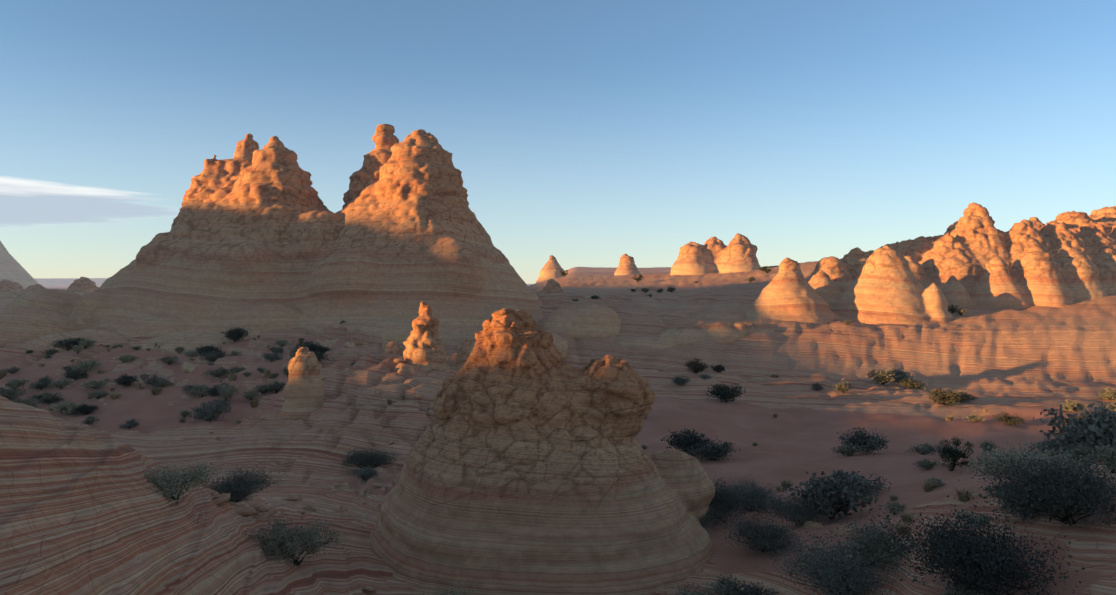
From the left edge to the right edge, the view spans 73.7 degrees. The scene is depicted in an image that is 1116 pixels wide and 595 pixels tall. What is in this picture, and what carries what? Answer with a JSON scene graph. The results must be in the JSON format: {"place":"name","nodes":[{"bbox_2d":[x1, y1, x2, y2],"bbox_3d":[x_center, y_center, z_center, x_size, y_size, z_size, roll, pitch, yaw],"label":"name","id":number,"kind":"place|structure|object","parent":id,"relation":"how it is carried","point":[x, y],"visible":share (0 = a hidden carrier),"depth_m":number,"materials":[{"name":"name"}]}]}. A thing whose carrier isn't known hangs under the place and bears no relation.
{"place":"outdoors","nodes":[
{"label":"outdoors","id":0,"kind":"place"},
{"bbox_2d":[0,241,38,288],"bbox_3d":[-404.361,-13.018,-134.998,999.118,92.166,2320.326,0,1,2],"label":"mountain","id":1,"kind":"structure","parent":0,"point":[12,269],"depth_m":982.50,"materials":[{"name":"stone"}]},
{"bbox_2d":[0,277,98,309],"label":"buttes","id":2,"kind":"object","parent":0,"point":[10,290],"visible":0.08,"depth_m":357.46,"materials":[{"name":"stone"}]},
{"bbox_2d":[0,258,1115,594],"bbox_3d":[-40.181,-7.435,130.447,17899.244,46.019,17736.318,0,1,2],"label":"terrain","id":3,"kind":"structure","parent":0,"point":[86,510],"depth_m":71.79,"materials":[{"name":"stone"}]},
{"bbox_2d":[0,385,28,401],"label":"sage bush","id":4,"kind":"object","parent":3,"relation":"on","point":[10,394],"visible":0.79,"depth_m":84.48,"materials":[{"name":"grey plant"}]},
{"bbox_2d":[1,377,27,389],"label":"sage bush","id":5,"kind":"object","parent":3,"relation":"on","point":[17,383],"visible":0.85,"depth_m":89.20,"materials":[{"name":"green plant"}]},
{"bbox_2d":[11,395,40,405],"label":"sage bush","id":6,"kind":"object","parent":3,"relation":"on","point":[26,402],"visible":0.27,"depth_m":82.22,"materials":[{"name":"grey plant"}]},
{"bbox_2d":[28,374,55,390],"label":"sage bush","id":7,"kind":"object","parent":3,"relation":"on","point":[42,383],"visible":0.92,"depth_m":89.70,"materials":[{"name":"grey plant"}]},
{"bbox_2d":[29,393,63,404],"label":"sage bush","id":8,"kind":"object","parent":3,"relation":"on","point":[56,399],"visible":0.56,"depth_m":85.78,"materials":[{"name":"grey plant"}]},
{"bbox_2d":[35,389,63,403],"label":"sage bush","id":9,"kind":"object","parent":3,"relation":"on","point":[48,397],"visible":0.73,"depth_m":85.80,"materials":[{"name":"green plant"}]},
{"bbox_2d":[46,377,74,388],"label":"sage bush","id":10,"kind":"object","parent":3,"relation":"on","point":[62,382],"visible":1,"depth_m":89.77,"materials":[{"name":"green plant"}]},
{"bbox_2d":[47,336,83,349],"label":"sage bush","id":11,"kind":"object","parent":3,"relation":"on","point":[66,342],"visible":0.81,"depth_m":111.48,"materials":[{"name":"green plant"}]},
{"bbox_2d":[45,399,94,414],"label":"sage bush","id":12,"kind":"object","parent":3,"relation":"on","point":[68,407],"visible":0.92,"depth_m":81.58,"materials":[{"name":"green plant"}]},
{"bbox_2d":[60,368,90,380],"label":"sage bush","id":13,"kind":"object","parent":3,"relation":"on","point":[75,375],"visible":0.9,"depth_m":94.08,"materials":[{"name":"green plant"}]},
{"bbox_2d":[69,364,94,374],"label":"sage bush","id":14,"kind":"object","parent":3,"relation":"on","point":[83,369],"visible":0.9,"depth_m":95.06,"materials":[{"name":"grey plant"}]},
{"bbox_2d":[69,359,104,368],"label":"sage bush","id":15,"kind":"object","parent":3,"relation":"on","point":[91,363],"visible":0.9,"depth_m":99.21,"materials":[{"name":"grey plant"}]},
{"bbox_2d":[74,405,99,414],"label":"sage bush","id":16,"kind":"object","parent":3,"relation":"on","point":[84,409],"visible":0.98,"depth_m":81.99,"materials":[{"name":"green plant"}]},
{"bbox_2d":[77,338,97,348],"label":"sage bush","id":17,"kind":"object","parent":3,"relation":"on","point":[86,342],"visible":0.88,"depth_m":111.86,"materials":[{"name":"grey plant"}]},
{"bbox_2d":[80,415,98,424],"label":"sage bush","id":18,"kind":"object","parent":3,"relation":"on","point":[89,420],"visible":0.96,"depth_m":75.71,"materials":[{"name":"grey plant"}]},
{"bbox_2d":[81,378,108,388],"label":"sage bush","id":19,"kind":"object","parent":3,"relation":"on","point":[94,384],"visible":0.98,"depth_m":90.99,"materials":[{"name":"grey plant"}]},
{"bbox_2d":[87,389,109,398],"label":"sage bush","id":20,"kind":"object","parent":3,"relation":"on","point":[98,394],"visible":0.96,"depth_m":87.42,"materials":[{"name":"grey plant"}]},
{"bbox_2d":[112,373,140,386],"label":"sage bush","id":21,"kind":"object","parent":3,"relation":"on","point":[124,379],"visible":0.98,"depth_m":90.64,"materials":[{"name":"green plant"}]},
{"bbox_2d":[118,418,139,428],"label":"sage bush","id":22,"kind":"object","parent":3,"relation":"on","point":[128,424],"visible":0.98,"depth_m":74.95,"materials":[{"name":"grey plant"}]},
{"bbox_2d":[142,374,169,387],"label":"sage bush","id":23,"kind":"object","parent":3,"relation":"on","point":[154,380],"visible":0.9,"depth_m":90.82,"materials":[{"name":"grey plant"}]},
{"bbox_2d":[156,353,180,364],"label":"sage bush","id":24,"kind":"object","parent":3,"relation":"on","point":[167,360],"visible":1,"depth_m":100.74,"materials":[{"name":"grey plant"}]},
{"bbox_2d":[138,460,227,503],"bbox_3d":[-13.868,6.692,27.296,3.195,1.387,3.491,-6,-3,32],"label":"bush","id":25,"kind":"object","parent":3,"relation":"on","point":[179,482],"visible":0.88,"depth_m":26.92,"materials":[{"name":"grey plant"}]},
{"bbox_2d":[187,383,211,396],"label":"sage bush","id":26,"kind":"object","parent":3,"relation":"on","point":[199,389],"visible":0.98,"depth_m":88.49,"materials":[{"name":"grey plant"}]},
{"bbox_2d":[196,344,221,354],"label":"sage bush","id":27,"kind":"object","parent":3,"relation":"on","point":[205,349],"visible":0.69,"depth_m":106.80,"materials":[{"name":"green plant"}]},
{"bbox_2d":[187,401,233,421],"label":"sage bush","id":28,"kind":"object","parent":3,"relation":"on","point":[205,409],"visible":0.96,"depth_m":78.52,"materials":[{"name":"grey plant"}]},
{"bbox_2d":[194,350,229,362],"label":"sage bush","id":29,"kind":"object","parent":3,"relation":"on","point":[213,356],"visible":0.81,"depth_m":105.49,"materials":[{"name":"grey plant"}]},
{"bbox_2d":[201,383,234,396],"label":"sage bush","id":30,"kind":"object","parent":3,"relation":"on","point":[212,391],"visible":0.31,"depth_m":88.18,"materials":[{"name":"green plant"}]},
{"bbox_2d":[201,367,235,377],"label":"sage bush","id":31,"kind":"object","parent":3,"relation":"on","point":[220,372],"visible":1,"depth_m":96.15,"materials":[{"name":"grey plant"}]},
{"bbox_2d":[212,493,230,504],"bbox_3d":[-14.701,8.796,32.273,0.974,0.602,1.274,-1,1,-41],"label":"stone","id":32,"kind":"object","parent":3,"relation":"on","point":[221,499],"visible":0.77,"depth_m":32.00,"materials":[{"name":"stone"}]},
{"bbox_2d":[217,383,239,400],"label":"sage bush","id":33,"kind":"object","parent":3,"relation":"on","point":[225,392],"visible":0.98,"depth_m":85.56,"materials":[{"name":"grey plant"}]},
{"bbox_2d":[221,325,251,341],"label":"sage bush","id":34,"kind":"object","parent":3,"relation":"on","point":[235,333],"visible":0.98,"depth_m":112.66,"materials":[{"name":"green plant"}]},
{"bbox_2d":[229,501,258,515],"bbox_3d":[-14.407,9.526,33.290,1.148,0.732,1.626,1,1,25],"label":"stone","id":35,"kind":"object","parent":3,"relation":"on","point":[241,508],"visible":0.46,"depth_m":33.25,"materials":[{"name":"stone"}]},
{"bbox_2d":[201,463,287,502],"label":"shrub","id":36,"kind":"object","parent":3,"relation":"on","point":[235,490],"visible":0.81,"depth_m":36.05,"materials":[{"name":"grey plant"}]},
{"bbox_2d":[242,389,259,399],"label":"sage bush","id":37,"kind":"object","parent":3,"relation":"on","point":[250,395],"visible":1,"depth_m":86.38,"materials":[{"name":"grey plant"}]},
{"bbox_2d":[249,383,271,393],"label":"sage bush","id":38,"kind":"object","parent":3,"relation":"on","point":[262,389],"visible":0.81,"depth_m":87.81,"materials":[{"name":"green plant"}]},
{"bbox_2d":[251,504,277,519],"bbox_3d":[-13.868,10.137,34.877,1.073,0.779,1.337,0,1,10],"label":"stone","id":39,"kind":"object","parent":3,"relation":"on","point":[264,511],"visible":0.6,"depth_m":34.72,"materials":[{"name":"stone"}]},
{"bbox_2d":[260,352,285,361],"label":"sage bush","id":40,"kind":"object","parent":3,"relation":"on","point":[273,357],"visible":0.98,"depth_m":101.51,"materials":[{"name":"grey plant"}]},
{"bbox_2d":[264,381,285,393],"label":"sage bush","id":41,"kind":"object","parent":3,"relation":"on","point":[275,386],"visible":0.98,"depth_m":87.14,"materials":[{"name":"green plant"}]},
{"bbox_2d":[245,512,345,566],"bbox_3d":[-11.096,9.947,30.282,3.905,2.091,4.373,-1,-1,11],"label":"bush","id":42,"kind":"object","parent":3,"relation":"on","point":[288,543],"visible":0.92,"depth_m":30.05,"materials":[{"name":"green plant"}]},
{"bbox_2d":[0,124,620,356],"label":"butte","id":43,"kind":"object","parent":3,"relation":"on","point":[256,240],"visible":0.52,"depth_m":133.96,"materials":[{"name":"stone"}]},
{"bbox_2d":[293,340,328,353],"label":"sage bush","id":44,"kind":"object","parent":3,"relation":"on","point":[306,344],"visible":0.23,"depth_m":105.57,"materials":[{"name":"green plant"}]},
{"bbox_2d":[303,343,326,353],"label":"sage bush","id":45,"kind":"object","parent":3,"relation":"on","point":[314,348],"visible":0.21,"depth_m":103.52,"materials":[{"name":"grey plant"}]},
{"bbox_2d":[309,349,330,362],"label":"sage bush","id":46,"kind":"object","parent":3,"relation":"on","point":[320,357],"visible":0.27,"depth_m":96.00,"materials":[{"name":"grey plant"}]},
{"bbox_2d":[331,480,349,491],"bbox_3d":[-14.386,12.609,49.152,1.204,0.685,1.372,8,26,-5],"label":"stone","id":47,"kind":"object","parent":3,"relation":"on","point":[337,485],"visible":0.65,"depth_m":49.08,"materials":[{"name":"stone"}]},
{"bbox_2d":[350,465,377,480],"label":"sage bush","id":48,"kind":"object","parent":3,"relation":"on","point":[363,474],"visible":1,"depth_m":51.69,"materials":[{"name":"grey plant"}]},
{"bbox_2d":[331,443,400,470],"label":"shrub","id":49,"kind":"object","parent":3,"relation":"on","point":[366,460],"visible":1,"depth_m":54.86,"materials":[{"name":"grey plant"}]},
{"bbox_2d":[277,301,476,420],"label":"hoodoos","id":50,"kind":"object","parent":3,"relation":"on","point":[424,351],"visible":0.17,"depth_m":86.66,"materials":[{"name":"stone"}]},
{"bbox_2d":[419,579,476,594],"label":"bush","id":51,"kind":"object","parent":3,"relation":"on","point":[446,593],"visible":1,"depth_m":30.43,"materials":[{"name":"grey plant"}]},
{"bbox_2d":[369,308,714,594],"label":"rock formation","id":52,"kind":"object","parent":3,"relation":"on","point":[531,466],"visible":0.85,"depth_m":35.55,"materials":[{"name":"stone"}]},
{"bbox_2d":[535,233,760,283],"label":"rock formations","id":53,"kind":"object","parent":3,"relation":"on","point":[714,254],"visible":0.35,"depth_m":253.93,"materials":[{"name":"stone"}]},
{"bbox_2d":[541,279,773,354],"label":"rock outcrop","id":54,"kind":"object","parent":3,"relation":"on","point":[720,332],"visible":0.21,"depth_m":129.66,"materials":[{"name":"stone"}]},
{"bbox_2d":[669,376,691,385],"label":"sage bush","id":55,"kind":"object","parent":3,"relation":"on","point":[677,380],"visible":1,"depth_m":101.72,"materials":[{"name":"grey plant"}]},
{"bbox_2d":[660,429,720,451],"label":"sage bush","id":56,"kind":"object","parent":3,"relation":"on","point":[687,439],"visible":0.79,"depth_m":69.65,"materials":[{"name":"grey plant"}]},
{"bbox_2d":[683,357,709,372],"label":"sage bush","id":57,"kind":"object","parent":3,"relation":"on","point":[696,366],"visible":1,"depth_m":111.50,"materials":[{"name":"green plant"}]},
{"bbox_2d":[672,581,729,594],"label":"bush","id":58,"kind":"object","parent":3,"relation":"on","point":[690,592],"visible":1,"depth_m":30.33,"materials":[{"name":"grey plant"}]},
{"bbox_2d":[685,441,739,461],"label":"sage bush","id":59,"kind":"object","parent":3,"relation":"on","point":[712,452],"visible":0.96,"depth_m":66.18,"materials":[{"name":"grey plant"}]},
{"bbox_2d":[698,507,727,532],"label":"shrub","id":60,"kind":"object","parent":3,"relation":"on","point":[704,523],"visible":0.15,"depth_m":41.91,"materials":[{"name":"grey plant"}]},
{"bbox_2d":[705,383,745,403],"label":"sage bush","id":61,"kind":"object","parent":3,"relation":"on","point":[723,392],"visible":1,"depth_m":93.34,"materials":[{"name":"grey plant"}]},
{"bbox_2d":[711,574,743,594],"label":"sage bush","id":62,"kind":"object","parent":3,"relation":"on","point":[726,588],"visible":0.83,"depth_m":31.54,"materials":[{"name":"green plant"}]},
{"bbox_2d":[707,469,761,529],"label":"shrub","id":63,"kind":"object","parent":3,"relation":"on","point":[721,502],"visible":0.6,"depth_m":45.24,"materials":[{"name":"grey plant"}]},
{"bbox_2d":[711,576,778,594],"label":"sage bush","id":64,"kind":"object","parent":3,"relation":"on","point":[754,590],"visible":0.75,"depth_m":31.28,"materials":[{"name":"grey plant"}]},
{"bbox_2d":[714,471,796,516],"bbox_3d":[12.586,12.963,49.220,5.772,2.600,6.031,2,6,41],"label":"shrub","id":65,"kind":"object","parent":3,"relation":"on","point":[757,498],"visible":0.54,"depth_m":48.84,"materials":[{"name":"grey plant"}]},
{"bbox_2d":[718,510,808,559],"bbox_3d":[10.491,11.895,37.672,4.956,2.131,4.628,7,7,7],"label":"shrub","id":66,"kind":"object","parent":3,"relation":"on","point":[760,535],"visible":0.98,"depth_m":37.48,"materials":[{"name":"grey plant"}]},
{"bbox_2d":[760,492,836,528],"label":"shrub","id":67,"kind":"object","parent":3,"relation":"on","point":[789,509],"visible":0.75,"depth_m":42.98,"materials":[{"name":"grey plant"}]},
{"bbox_2d":[794,513,808,526],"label":"sage bush","id":68,"kind":"object","parent":3,"relation":"on","point":[801,520],"visible":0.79,"depth_m":42.20,"materials":[{"name":"green plant"}]},
{"bbox_2d":[801,521,823,528],"bbox_3d":[14.360,13.015,41.868,1.453,0.854,0.812,7,-21,24],"label":"stone","id":69,"kind":"object","parent":3,"relation":"on","point":[811,525],"visible":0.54,"depth_m":41.80,"materials":[{"name":"stone"}]},
{"bbox_2d":[782,468,882,521],"bbox_3d":[16.179,11.776,44.361,5.397,3.530,7.211,0,1,17],"label":"sage bush","id":70,"kind":"object","parent":3,"relation":"on","point":[838,491],"visible":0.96,"depth_m":43.36,"materials":[{"name":"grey plant"}]},
{"bbox_2d":[766,533,910,594],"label":"shrub","id":71,"kind":"object","parent":3,"relation":"on","point":[837,575],"visible":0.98,"depth_m":28.10,"materials":[{"name":"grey plant"}]},
{"bbox_2d":[833,381,852,392],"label":"sage bush","id":72,"kind":"object","parent":3,"relation":"on","point":[843,387],"visible":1,"depth_m":102.71,"materials":[{"name":"green plant"}]},
{"bbox_2d":[834,524,854,535],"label":"shrub","id":73,"kind":"object","parent":3,"relation":"on","point":[840,532],"visible":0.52,"depth_m":38.34,"materials":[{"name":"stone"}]},
{"bbox_2d":[830,440,866,455],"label":"sage bush","id":74,"kind":"object","parent":3,"relation":"on","point":[845,450],"visible":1,"depth_m":65.44,"materials":[{"name":"green plant"}]},
{"bbox_2d":[799,509,921,576],"bbox_3d":[13.084,10.207,30.998,4.628,2.432,4.801,0,1,-16],"label":"bush","id":75,"kind":"object","parent":3,"relation":"on","point":[870,544],"visible":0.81,"depth_m":30.43,"materials":[{"name":"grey plant"}]},
{"bbox_2d":[833,471,891,498],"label":"sage bush","id":76,"kind":"object","parent":3,"relation":"on","point":[875,486],"visible":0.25,"depth_m":50.20,"materials":[{"name":"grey plant"}]},
{"bbox_2d":[837,426,891,454],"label":"sage bush","id":77,"kind":"object","parent":3,"relation":"on","point":[859,437],"visible":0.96,"depth_m":66.40,"materials":[{"name":"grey plant"}]},
{"bbox_2d":[864,368,900,384],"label":"sage bush","id":78,"kind":"object","parent":3,"relation":"on","point":[882,376],"visible":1,"depth_m":108.13,"materials":[{"name":"green plant"}]},
{"bbox_2d":[881,500,906,514],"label":"sage bush","id":79,"kind":"object","parent":3,"relation":"on","point":[896,506],"visible":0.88,"depth_m":40.55,"materials":[{"name":"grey plant"}]},
{"bbox_2d":[888,370,912,380],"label":"sage bush","id":80,"kind":"object","parent":3,"relation":"on","point":[902,374],"visible":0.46,"depth_m":111.27,"materials":[{"name":"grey plant"}]},
{"bbox_2d":[897,509,918,522],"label":"grass bush","id":81,"kind":"object","parent":3,"relation":"on","point":[907,517],"visible":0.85,"depth_m":35.86,"materials":[{"name":"green plant"}]},
{"bbox_2d":[896,376,927,389],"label":"sage bush","id":82,"kind":"object","parent":3,"relation":"on","point":[908,383],"visible":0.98,"depth_m":107.36,"materials":[{"name":"green plant"}]},
{"bbox_2d":[908,443,939,454],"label":"sage bush","id":83,"kind":"object","parent":3,"relation":"on","point":[925,448],"visible":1,"depth_m":64.66,"materials":[{"name":"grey plant"}]},
{"bbox_2d":[913,456,942,470],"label":"sage bush","id":84,"kind":"object","parent":3,"relation":"on","point":[925,465],"visible":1,"depth_m":56.00,"materials":[{"name":"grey plant"}]},
{"bbox_2d":[919,478,939,491],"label":"grass bush","id":85,"kind":"object","parent":3,"relation":"on","point":[927,485],"visible":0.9,"depth_m":46.65,"materials":[{"name":"green plant"}]},
{"bbox_2d":[922,477,946,487],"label":"sage bush","id":86,"kind":"object","parent":3,"relation":"on","point":[937,481],"visible":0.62,"depth_m":47.86,"materials":[{"name":"green plant"}]},
{"bbox_2d":[922,387,965,406],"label":"sage bush","id":87,"kind":"object","parent":3,"relation":"on","point":[939,395],"visible":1,"depth_m":92.23,"materials":[{"name":"green plant"}]},
{"bbox_2d":[938,436,973,470],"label":"juniper bush","id":88,"kind":"object","parent":3,"relation":"on","point":[955,457],"visible":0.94,"depth_m":53.64,"materials":[{"name":"green plant"}]},
{"bbox_2d":[953,486,974,501],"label":"grass bush","id":89,"kind":"object","parent":3,"relation":"on","point":[963,496],"visible":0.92,"depth_m":36.02,"materials":[{"name":"green plant"}]},
{"bbox_2d":[954,390,978,402],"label":"sage bush","id":90,"kind":"object","parent":3,"relation":"on","point":[966,396],"visible":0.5,"depth_m":94.92,"materials":[{"name":"green plant"}]},
{"bbox_2d":[940,581,996,594],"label":"sage bush","id":91,"kind":"object","parent":3,"relation":"on","point":[954,591],"visible":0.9,"depth_m":23.62,"materials":[{"name":"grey plant"}]},
{"bbox_2d":[956,508,990,526],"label":"sage bush","id":92,"kind":"object","parent":3,"relation":"on","point":[978,517],"visible":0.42,"depth_m":30.02,"materials":[{"name":"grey plant"}]},
{"bbox_2d":[962,414,985,421],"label":"sage bush","id":93,"kind":"object","parent":3,"relation":"on","point":[974,418],"visible":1,"depth_m":80.70,"materials":[{"name":"yellow plant"}]},
{"bbox_2d":[865,495,1084,594],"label":"shrub","id":94,"kind":"object","parent":3,"relation":"on","point":[964,553],"visible":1,"depth_m":23.77,"materials":[{"name":"green plant"}]},
{"bbox_2d":[992,412,1026,426],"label":"sage bush","id":95,"kind":"object","parent":3,"relation":"on","point":[1006,418],"visible":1,"depth_m":79.46,"materials":[{"name":"green plant"}]},
{"bbox_2d":[971,472,1061,520],"bbox_3d":[18.249,7.695,28.680,3.518,1.686,3.734,-1,1,-30],"label":"sage bush","id":96,"kind":"object","parent":3,"relation":"on","point":[1000,489],"visible":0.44,"depth_m":28.35,"materials":[{"name":"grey plant"}]},
{"bbox_2d":[949,440,1095,483],"bbox_3d":[21.800,7.852,35.301,5.904,2.051,5.297,-7,-7,22],"label":"bush","id":97,"kind":"object","parent":3,"relation":"on","point":[1005,458],"visible":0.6,"depth_m":34.77,"materials":[{"name":"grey plant"}]},
{"bbox_2d":[974,441,1115,528],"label":"shrub","id":98,"kind":"object","parent":3,"relation":"on","point":[1084,493],"visible":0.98,"depth_m":26.03,"materials":[{"name":"green plant"}]},
{"bbox_2d":[1029,435,1071,454],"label":"sage bush","id":99,"kind":"object","parent":3,"relation":"on","point":[1051,442],"visible":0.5,"depth_m":55.03,"materials":[{"name":"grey plant"}]},
{"bbox_2d":[1060,399,1087,411],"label":"sage bush","id":100,"kind":"object","parent":3,"relation":"on","point":[1072,406],"visible":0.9,"depth_m":85.30,"materials":[{"name":"yellow plant"}]},
{"bbox_2d":[1033,403,1115,465],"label":"sage bush","id":101,"kind":"object","parent":3,"relation":"on","point":[1100,427],"visible":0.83,"depth_m":36.74,"materials":[{"name":"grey plant"}]},
{"bbox_2d":[1052,440,1106,465],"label":"sage bush","id":102,"kind":"object","parent":3,"relation":"on","point":[1081,450],"visible":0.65,"depth_m":35.59,"materials":[{"name":"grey plant"}]},
{"bbox_2d":[1085,444,1115,472],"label":"sage bush","id":103,"kind":"object","parent":3,"relation":"on","point":[1111,455],"visible":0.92,"depth_m":31.27,"materials":[{"name":"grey plant"}]},
{"bbox_2d":[1096,387,1115,399],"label":"sage bush","id":104,"kind":"object","parent":3,"relation":"on","point":[1107,394],"visible":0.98,"depth_m":98.76,"materials":[{"name":"yellow plant"}]},
{"bbox_2d":[0,0,1115,283],"label":"sky","id":105,"kind":"structure","parent":0,"point":[580,133],"materials":[{"name":"blue"}]},
{"bbox_2d":[746,203,1115,323],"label":"ridge","id":106,"kind":"structure","parent":0,"point":[972,256],"depth_m":154.07,"materials":[{"name":"stone"}]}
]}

